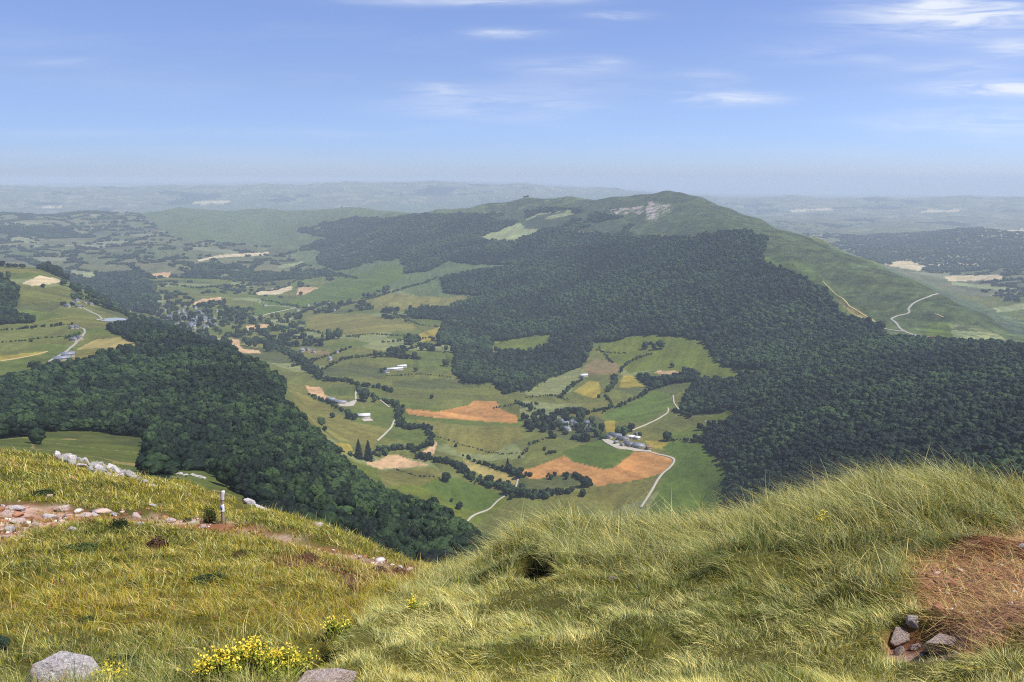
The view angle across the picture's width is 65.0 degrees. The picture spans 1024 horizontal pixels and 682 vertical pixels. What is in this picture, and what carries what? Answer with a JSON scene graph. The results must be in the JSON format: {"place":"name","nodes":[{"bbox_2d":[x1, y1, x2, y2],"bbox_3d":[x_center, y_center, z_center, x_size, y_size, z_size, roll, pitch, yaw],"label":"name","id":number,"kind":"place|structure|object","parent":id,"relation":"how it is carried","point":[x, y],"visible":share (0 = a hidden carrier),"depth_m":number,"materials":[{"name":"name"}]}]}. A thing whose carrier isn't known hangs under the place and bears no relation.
{"place":"outdoors","nodes":[
{"label":"outdoors","id":0,"kind":"place"},
{"bbox_2d":[48,327,85,361],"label":"road","id":1,"kind":"structure","parent":0,"point":[76,342],"depth_m":1497.75,"materials":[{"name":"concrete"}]},
{"bbox_2d":[467,495,504,521],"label":"track","id":2,"kind":"structure","parent":0,"point":[470,517],"depth_m":1332.27,"materials":[{"name":"beige gravel"}]},
{"bbox_2d":[0,180,1023,540],"bbox_3d":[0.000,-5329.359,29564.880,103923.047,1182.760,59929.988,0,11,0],"label":"hills","id":3,"kind":"structure","parent":0,"point":[470,416],"depth_m":2664.17,"materials":[{"name":"green plant"}]},
{"bbox_2d":[53,355,69,360],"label":"barn","id":4,"kind":"structure","parent":3,"relation":"on","point":[63,358],"depth_m":1333.08,"materials":[{"name":"metal"}]},
{"bbox_2d":[140,439,160,453],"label":"broadleaf tree","id":5,"kind":"object","parent":3,"relation":"on","point":[145,445],"visible":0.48,"depth_m":543.00,"materials":[{"name":"green plant"}]},
{"bbox_2d":[143,446,162,457],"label":"broadleaf tree","id":6,"kind":"object","parent":3,"relation":"on","point":[153,449],"visible":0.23,"depth_m":453.98,"materials":[{"name":"green plant"}]},
{"bbox_2d":[168,446,186,465],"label":"broadleaf tree","id":7,"kind":"object","parent":3,"relation":"on","point":[181,456],"visible":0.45,"depth_m":494.05,"materials":[{"name":"green plant"}]},
{"bbox_2d":[178,438,193,448],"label":"broadleaf tree","id":8,"kind":"object","parent":3,"relation":"on","point":[183,444],"visible":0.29,"depth_m":578.32,"materials":[{"name":"green plant"}]},
{"bbox_2d":[215,458,236,486],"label":"broadleaf tree","id":9,"kind":"object","parent":3,"relation":"on","point":[226,471],"visible":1,"depth_m":437.54,"materials":[{"name":"green plant"}]},
{"bbox_2d":[228,472,252,490],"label":"broadleaf tree","id":10,"kind":"object","parent":3,"relation":"on","point":[240,477],"visible":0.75,"depth_m":434.19,"materials":[{"name":"green plant"}]},
{"bbox_2d":[239,454,250,462],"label":"broadleaf tree","id":11,"kind":"object","parent":3,"relation":"on","point":[246,457],"visible":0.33,"depth_m":548.17,"materials":[{"name":"green plant"}]},
{"bbox_2d":[243,463,259,475],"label":"broadleaf tree","id":12,"kind":"object","parent":3,"relation":"on","point":[253,468],"visible":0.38,"depth_m":478.81,"materials":[{"name":"green plant"}]},
{"bbox_2d":[246,482,263,492],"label":"broadleaf tree","id":13,"kind":"object","parent":3,"relation":"on","point":[252,486],"visible":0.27,"depth_m":406.85,"materials":[{"name":"green plant"}]},
{"bbox_2d":[254,474,270,484],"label":"broadleaf tree","id":14,"kind":"object","parent":3,"relation":"on","point":[262,478],"visible":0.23,"depth_m":438.08,"materials":[{"name":"green plant"}]},
{"bbox_2d":[254,488,275,502],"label":"broadleaf tree","id":15,"kind":"object","parent":3,"relation":"on","point":[264,494],"visible":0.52,"depth_m":386.73,"materials":[{"name":"green plant"}]},
{"bbox_2d":[259,483,276,493],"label":"broadleaf tree","id":16,"kind":"object","parent":3,"relation":"on","point":[267,486],"visible":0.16,"depth_m":403.36,"materials":[{"name":"green plant"}]},
{"bbox_2d":[266,468,277,478],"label":"broadleaf tree","id":17,"kind":"object","parent":3,"relation":"on","point":[274,474],"visible":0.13,"depth_m":478.36,"materials":[{"name":"green plant"}]},
{"bbox_2d":[269,477,280,487],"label":"broadleaf tree","id":18,"kind":"object","parent":3,"relation":"on","point":[275,481],"visible":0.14,"depth_m":457.84,"materials":[{"name":"green plant"}]},
{"bbox_2d":[270,497,294,506],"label":"broadleaf tree","id":19,"kind":"object","parent":3,"relation":"on","point":[284,501],"visible":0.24,"depth_m":378.37,"materials":[{"name":"green plant"}]},
{"bbox_2d":[279,473,293,481],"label":"broadleaf tree","id":20,"kind":"object","parent":3,"relation":"on","point":[288,477],"visible":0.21,"depth_m":525.45,"materials":[{"name":"green plant"}]},
{"bbox_2d":[285,483,302,493],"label":"broadleaf tree","id":21,"kind":"object","parent":3,"relation":"on","point":[296,489],"visible":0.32,"depth_m":464.50,"materials":[{"name":"green plant"}]},
{"bbox_2d":[290,477,305,486],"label":"broadleaf tree","id":22,"kind":"object","parent":3,"relation":"on","point":[298,481],"visible":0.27,"depth_m":500.25,"materials":[{"name":"green plant"}]},
{"bbox_2d":[292,493,310,506],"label":"broadleaf tree","id":23,"kind":"object","parent":3,"relation":"on","point":[302,498],"visible":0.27,"depth_m":420.75,"materials":[{"name":"green plant"}]},
{"bbox_2d":[300,490,314,507],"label":"broadleaf tree","id":24,"kind":"object","parent":3,"relation":"on","point":[310,495],"visible":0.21,"depth_m":447.87,"materials":[{"name":"green plant"}]},
{"bbox_2d":[308,484,325,497],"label":"broadleaf tree","id":25,"kind":"object","parent":3,"relation":"on","point":[316,491],"visible":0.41,"depth_m":491.36,"materials":[{"name":"green plant"}]},
{"bbox_2d":[311,508,322,517],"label":"broadleaf tree","id":26,"kind":"object","parent":3,"relation":"on","point":[316,511],"visible":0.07,"depth_m":374.28,"materials":[{"name":"green plant"}]},
{"bbox_2d":[318,494,335,506],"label":"broadleaf tree","id":27,"kind":"object","parent":3,"relation":"on","point":[323,499],"visible":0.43,"depth_m":485.54,"materials":[{"name":"green plant"}]},
{"bbox_2d":[320,503,336,509],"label":"broadleaf tree","id":28,"kind":"object","parent":3,"relation":"on","point":[327,506],"visible":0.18,"depth_m":468.40,"materials":[{"name":"green plant"}]},
{"bbox_2d":[335,508,347,515],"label":"broadleaf tree","id":29,"kind":"object","parent":3,"relation":"on","point":[340,512],"visible":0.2,"depth_m":449.44,"materials":[{"name":"green plant"}]},
{"bbox_2d":[336,504,352,513],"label":"broadleaf tree","id":30,"kind":"object","parent":3,"relation":"on","point":[347,509],"visible":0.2,"depth_m":477.90,"materials":[{"name":"green plant"}]},
{"bbox_2d":[335,495,355,507],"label":"broadleaf tree","id":31,"kind":"object","parent":3,"relation":"on","point":[345,501],"visible":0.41,"depth_m":498.53,"materials":[{"name":"green plant"}]},
{"bbox_2d":[354,439,363,459],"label":"conifer","id":32,"kind":"object","parent":3,"relation":"on","point":[358,453],"visible":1,"depth_m":1476.67,"materials":[{"name":"green plant"}]},
{"bbox_2d":[352,507,365,518],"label":"broadleaf tree","id":33,"kind":"object","parent":3,"relation":"on","point":[360,512],"visible":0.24,"depth_m":453.20,"materials":[{"name":"green plant"}]},
{"bbox_2d":[358,413,369,418],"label":"barn","id":34,"kind":"structure","parent":3,"relation":"on","point":[364,415],"depth_m":1717.24,"materials":[{"name":"grey metal"}]},
{"bbox_2d":[359,388,370,399],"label":"broadleaf tree","id":35,"kind":"object","parent":3,"relation":"on","point":[364,393],"visible":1,"depth_m":1830.66,"materials":[{"name":"green plant"}]},
{"bbox_2d":[360,501,372,513],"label":"broadleaf tree","id":36,"kind":"object","parent":3,"relation":"on","point":[367,507],"visible":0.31,"depth_m":521.10,"materials":[{"name":"green plant"}]},
{"bbox_2d":[361,523,372,533],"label":"broadleaf tree","id":37,"kind":"object","parent":3,"relation":"on","point":[365,527],"visible":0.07,"depth_m":367.49,"materials":[{"name":"green plant"}]},
{"bbox_2d":[363,440,373,461],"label":"conifer","id":38,"kind":"object","parent":3,"relation":"on","point":[368,452],"visible":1,"depth_m":1482.80,"materials":[{"name":"green plant"}]},
{"bbox_2d":[374,506,386,518],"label":"broadleaf tree","id":39,"kind":"object","parent":3,"relation":"on","point":[381,511],"visible":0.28,"depth_m":466.14,"materials":[{"name":"green plant"}]},
{"bbox_2d":[373,529,391,536],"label":"broadleaf tree","id":40,"kind":"object","parent":3,"relation":"on","point":[382,533],"visible":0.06,"depth_m":377.59,"materials":[{"name":"green plant"}]},
{"bbox_2d":[374,503,392,514],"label":"broadleaf tree","id":41,"kind":"object","parent":3,"relation":"on","point":[387,507],"visible":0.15,"depth_m":499.23,"materials":[{"name":"green plant"}]},
{"bbox_2d":[380,534,394,548],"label":"broadleaf tree","id":42,"kind":"object","parent":3,"relation":"on","point":[389,541],"visible":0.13,"depth_m":354.46,"materials":[{"name":"green plant"}]},
{"bbox_2d":[378,516,401,533],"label":"broadleaf tree","id":43,"kind":"object","parent":3,"relation":"on","point":[393,524],"visible":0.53,"depth_m":427.23,"materials":[{"name":"green plant"}]},
{"bbox_2d":[390,532,406,546],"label":"broadleaf tree","id":44,"kind":"object","parent":3,"relation":"on","point":[400,540],"visible":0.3,"depth_m":377.21,"materials":[{"name":"green plant"}]},
{"bbox_2d":[394,504,409,517],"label":"broadleaf tree","id":45,"kind":"object","parent":3,"relation":"on","point":[400,509],"visible":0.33,"depth_m":557.15,"materials":[{"name":"green plant"}]},
{"bbox_2d":[400,544,415,558],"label":"broadleaf tree","id":46,"kind":"object","parent":3,"relation":"on","point":[409,550],"visible":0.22,"depth_m":363.96,"materials":[{"name":"green plant"}]},
{"bbox_2d":[404,529,419,541],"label":"broadleaf tree","id":47,"kind":"object","parent":3,"relation":"on","point":[412,534],"visible":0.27,"depth_m":426.08,"materials":[{"name":"green plant"}]},
{"bbox_2d":[409,509,421,519],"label":"broadleaf tree","id":48,"kind":"object","parent":3,"relation":"on","point":[415,514],"visible":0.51,"depth_m":555.93,"materials":[{"name":"green plant"}]},
{"bbox_2d":[416,541,428,550],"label":"broadleaf tree","id":49,"kind":"object","parent":3,"relation":"on","point":[420,545],"visible":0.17,"depth_m":416.38,"materials":[{"name":"green plant"}]},
{"bbox_2d":[420,519,431,528],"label":"broadleaf tree","id":50,"kind":"object","parent":3,"relation":"on","point":[425,523],"visible":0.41,"depth_m":528.35,"materials":[{"name":"green plant"}]},
{"bbox_2d":[423,513,435,521],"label":"broadleaf tree","id":51,"kind":"object","parent":3,"relation":"on","point":[429,516],"visible":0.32,"depth_m":588.72,"materials":[{"name":"green plant"}]},
{"bbox_2d":[424,529,438,540],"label":"broadleaf tree","id":52,"kind":"object","parent":3,"relation":"on","point":[430,534],"visible":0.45,"depth_m":488.08,"materials":[{"name":"green plant"}]},
{"bbox_2d":[429,502,441,511],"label":"broadleaf tree","id":53,"kind":"object","parent":3,"relation":"on","point":[436,506],"visible":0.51,"depth_m":651.74,"materials":[{"name":"green plant"}]},
{"bbox_2d":[433,522,445,530],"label":"broadleaf tree","id":54,"kind":"object","parent":3,"relation":"on","point":[439,525],"visible":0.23,"depth_m":539.39,"materials":[{"name":"green plant"}]},
{"bbox_2d":[434,540,452,551],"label":"broadleaf tree","id":55,"kind":"object","parent":3,"relation":"on","point":[441,544],"visible":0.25,"depth_m":457.62,"materials":[{"name":"green plant"}]},
{"bbox_2d":[436,510,451,519],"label":"broadleaf tree","id":56,"kind":"object","parent":3,"relation":"on","point":[443,513],"visible":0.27,"depth_m":625.57,"materials":[{"name":"green plant"}]},
{"bbox_2d":[438,527,452,536],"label":"broadleaf tree","id":57,"kind":"object","parent":3,"relation":"on","point":[444,531],"visible":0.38,"depth_m":515.23,"materials":[{"name":"green plant"}]},
{"bbox_2d":[443,506,454,517],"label":"broadleaf tree","id":58,"kind":"object","parent":3,"relation":"on","point":[449,510],"visible":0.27,"depth_m":651.16,"materials":[{"name":"green plant"}]},
{"bbox_2d":[446,522,456,537],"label":"broadleaf tree","id":59,"kind":"object","parent":3,"relation":"on","point":[450,526],"visible":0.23,"depth_m":540.54,"materials":[{"name":"green plant"}]},
{"bbox_2d":[449,539,461,552],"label":"broadleaf tree","id":60,"kind":"object","parent":3,"relation":"on","point":[456,545],"visible":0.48,"depth_m":472.08,"materials":[{"name":"green plant"}]},
{"bbox_2d":[453,536,469,547],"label":"broadleaf tree","id":61,"kind":"object","parent":3,"relation":"on","point":[464,541],"visible":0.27,"depth_m":514.19,"materials":[{"name":"green plant"}]},
{"bbox_2d":[457,532,472,544],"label":"broadleaf tree","id":62,"kind":"object","parent":3,"relation":"on","point":[467,535],"visible":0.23,"depth_m":523.08,"materials":[{"name":"green plant"}]},
{"bbox_2d":[579,476,589,486],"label":"broadleaf tree","id":63,"kind":"object","parent":3,"relation":"on","point":[584,481],"visible":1,"depth_m":1370.47,"materials":[{"name":"green plant"}]},
{"bbox_2d":[604,439,650,451],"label":"farmyard","id":64,"kind":"structure","parent":3,"relation":"on","point":[612,442],"depth_m":1547.92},
{"bbox_2d":[632,442,645,448],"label":"barn","id":65,"kind":"structure","parent":3,"relation":"on","point":[638,445],"depth_m":1541.68,"materials":[{"name":"metal"}]},
{"bbox_2d":[663,431,671,440],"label":"broadleaf tree","id":66,"kind":"object","parent":3,"relation":"on","point":[667,436],"visible":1,"depth_m":1560.18,"materials":[{"name":"green plant"}]},
{"bbox_2d":[0,439,1023,681],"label":"hillside","id":67,"kind":"structure","parent":0,"point":[916,635],"depth_m":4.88,"materials":[{"name":"green plant"}]},
{"bbox_2d":[0,635,10,649],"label":"shrub","id":68,"kind":"object","parent":67,"relation":"on","point":[4,644],"visible":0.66,"depth_m":5.03,"materials":[{"name":"green plant"}]},
{"bbox_2d":[9,518,26,523],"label":"stone","id":69,"kind":"object","parent":67,"relation":"on","point":[19,519],"visible":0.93,"depth_m":14.06,"materials":[{"name":"grey stone"}]},
{"bbox_2d":[27,488,55,495],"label":"shrub","id":70,"kind":"object","parent":67,"relation":"on","point":[42,491],"visible":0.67,"depth_m":17.48,"materials":[{"name":"green plant"}]},
{"bbox_2d":[42,513,57,519],"bbox_3d":[-8.764,3.354,15.238,0.271,0.160,0.161,-3,11,-14],"label":"stone","id":71,"kind":"object","parent":67,"relation":"on","point":[50,516],"visible":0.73,"depth_m":15.21,"materials":[{"name":"grey stone"}]},
{"bbox_2d":[53,504,69,511],"bbox_3d":[-9.034,3.363,16.081,0.321,0.173,0.226,0,17,1],"label":"stone","id":72,"kind":"object","parent":67,"relation":"on","point":[65,507],"visible":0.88,"depth_m":16.00,"materials":[{"name":"beige stone"}]},
{"bbox_2d":[27,651,101,681],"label":"boulder","id":73,"kind":"object","parent":67,"relation":"on","point":[59,660],"visible":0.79,"depth_m":3.98,"materials":[{"name":"stone"}]},
{"bbox_2d":[61,542,101,553],"bbox_3d":[-5.727,2.745,10.650,0.557,0.114,0.492,-2,12,-9],"label":"shrub","id":74,"kind":"object","parent":67,"relation":"on","point":[82,544],"visible":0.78,"depth_m":10.64,"materials":[{"name":"green plant"}]},
{"bbox_2d":[78,615,96,623],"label":"shrub","id":75,"kind":"object","parent":67,"relation":"on","point":[86,619],"visible":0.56,"depth_m":6.14,"materials":[{"name":"green plant"}]},
{"bbox_2d":[91,659,134,681],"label":"flowering plant","id":76,"kind":"object","parent":67,"relation":"on","point":[107,667],"visible":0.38,"depth_m":4.04,"materials":[{"name":"yellow plant"}]},
{"bbox_2d":[109,518,128,529],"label":"shrub","id":77,"kind":"object","parent":67,"relation":"on","point":[123,522],"visible":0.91,"depth_m":13.40,"materials":[{"name":"green plant"}]},
{"bbox_2d":[105,654,140,666],"bbox_3d":[-2.218,1.830,4.586,0.212,0.075,0.187,-2,12,-11],"label":"shrub","id":78,"kind":"object","parent":67,"relation":"on","point":[128,656],"visible":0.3,"depth_m":4.59,"materials":[{"name":"green plant"}]},
{"bbox_2d":[145,535,169,549],"bbox_3d":[-4.858,2.771,10.970,0.320,0.236,0.347,4,12,21],"label":"shrub","id":79,"kind":"object","parent":67,"relation":"on","point":[152,542],"visible":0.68,"depth_m":10.97,"materials":[{"name":"brown plant"}]},
{"bbox_2d":[191,662,219,681],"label":"flowering plant","id":80,"kind":"object","parent":67,"relation":"on","point":[198,672],"visible":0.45,"depth_m":4.02,"materials":[{"name":"yellow plant"}]},
{"bbox_2d":[0,500,411,571],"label":"gravel","id":81,"kind":"structure","parent":67,"relation":"on","point":[382,560],"depth_m":14.62,"materials":[{"name":"grey gravel"}]},
{"bbox_2d":[187,572,229,584],"bbox_3d":[-2.941,2.306,7.762,0.404,0.089,0.356,-5,12,-22],"label":"shrub","id":82,"kind":"object","parent":67,"relation":"on","point":[208,576],"visible":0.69,"depth_m":7.76,"materials":[{"name":"green plant"}]},
{"bbox_2d":[203,505,216,523],"bbox_3d":[-5.381,3.104,14.318,0.260,0.378,0.229,2,12,12],"label":"shrub","id":83,"kind":"object","parent":67,"relation":"on","point":[208,513],"visible":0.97,"depth_m":14.28,"materials":[{"name":"green plant"}]},
{"bbox_2d":[175,644,249,681],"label":"flowering plant","id":84,"kind":"object","parent":67,"relation":"on","point":[223,659],"visible":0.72,"depth_m":4.02,"materials":[{"name":"yellow plant"}]},
{"bbox_2d":[220,490,224,522],"bbox_3d":[-5.065,2.959,14.099,0.102,0.695,0.074,0,11,0],"label":"waymark post","id":85,"kind":"object","parent":67,"relation":"on","point":[222,493],"visible":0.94,"depth_m":14.06,"materials":[{"name":"white wood"}]},
{"bbox_2d":[243,498,255,504],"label":"stone","id":86,"kind":"object","parent":67,"relation":"on","point":[249,501],"visible":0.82,"depth_m":20.80,"materials":[{"name":"grey stone"}]},
{"bbox_2d":[212,635,298,681],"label":"flowering plant","id":87,"kind":"object","parent":67,"relation":"on","point":[257,651],"visible":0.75,"depth_m":4.12,"materials":[{"name":"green plant"}]},
{"bbox_2d":[274,642,324,674],"bbox_3d":[-1.170,1.707,4.269,0.337,0.280,0.163,0,11,0],"label":"flowering plant","id":88,"kind":"object","parent":67,"relation":"on","point":[289,656],"visible":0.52,"depth_m":4.25,"materials":[{"name":"yellow plant"}]},
{"bbox_2d":[295,552,320,561],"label":"shrub","id":89,"kind":"object","parent":67,"relation":"on","point":[306,555],"visible":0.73,"depth_m":10.08,"materials":[{"name":"brown plant"}]},
{"bbox_2d":[298,668,357,681],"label":"boulder","id":90,"kind":"object","parent":67,"relation":"on","point":[336,675],"visible":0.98,"depth_m":3.57,"materials":[{"name":"stone"}]},
{"bbox_2d":[320,615,351,637],"bbox_3d":[-1.094,1.788,5.010,0.198,0.201,0.129,-3,12,-16],"label":"flowering plant","id":91,"kind":"object","parent":67,"relation":"on","point":[331,629],"visible":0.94,"depth_m":5.01,"materials":[{"name":"yellow plant"}]},
{"bbox_2d":[391,566,408,573],"bbox_3d":[-1.490,3.030,10.550,0.249,0.106,0.270,8,14,34],"label":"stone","id":92,"kind":"object","parent":67,"relation":"on","point":[397,570],"visible":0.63,"depth_m":10.56,"materials":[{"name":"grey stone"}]},
{"bbox_2d":[406,593,425,611],"bbox_3d":[-0.658,1.790,5.439,0.123,0.153,0.094,8,14,33],"label":"flowering plant","id":93,"kind":"object","parent":67,"relation":"on","point":[411,607],"visible":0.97,"depth_m":5.44,"materials":[{"name":"yellow plant"}]},
{"bbox_2d":[893,646,904,655],"bbox_3d":[1.745,1.401,3.619,0.049,0.069,0.031,0,13,0],"label":"stone","id":94,"kind":"object","parent":67,"relation":"on","point":[897,650],"visible":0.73,"depth_m":3.61,"materials":[{"name":"grey stone"}]},
{"bbox_2d":[890,627,909,645],"bbox_3d":[1.795,1.378,3.717,0.115,0.094,0.064,-3,16,-17],"label":"stone","id":95,"kind":"object","parent":67,"relation":"on","point":[900,636],"visible":1,"depth_m":3.70,"materials":[{"name":"grey stone"}]},
{"bbox_2d":[905,614,918,628],"bbox_3d":[1.842,1.297,3.716,0.072,0.067,0.039,5,9,22],"label":"stone","id":96,"kind":"object","parent":67,"relation":"on","point":[911,623],"visible":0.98,"depth_m":3.70,"materials":[{"name":"grey stone"}]},
{"bbox_2d":[907,643,920,650],"bbox_3d":[1.819,1.391,3.652,0.088,0.041,0.035,-1,7,-6],"label":"stone","id":97,"kind":"object","parent":67,"relation":"on","point":[914,647],"visible":1,"depth_m":3.64,"materials":[{"name":"grey stone"}]},
{"bbox_2d":[923,633,958,655],"bbox_3d":[1.869,1.332,3.500,0.150,0.106,0.096,4,12,18],"label":"stone","id":98,"kind":"object","parent":67,"relation":"on","point":[931,646],"visible":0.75,"depth_m":3.47,"materials":[{"name":"grey stone"}]},
{"bbox_2d":[922,537,1023,651],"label":"litter","id":99,"kind":"object","parent":67,"relation":"on","point":[951,585],"visible":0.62,"depth_m":3.94,"materials":[{"name":"plant"}]},
{"bbox_2d":[0,0,1023,195],"label":"sky","id":100,"kind":"structure","parent":0,"point":[804,97],"materials":[{"name":"blue"}]},
{"bbox_2d":[600,438,674,506],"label":"track","id":101,"kind":"structure","parent":0,"point":[657,479],"depth_m":1436.03,"materials":[{"name":"beige gravel"}]},
{"bbox_2d":[890,293,937,334],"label":"road","id":102,"kind":"structure","parent":0,"point":[908,312],"depth_m":2182.59,"materials":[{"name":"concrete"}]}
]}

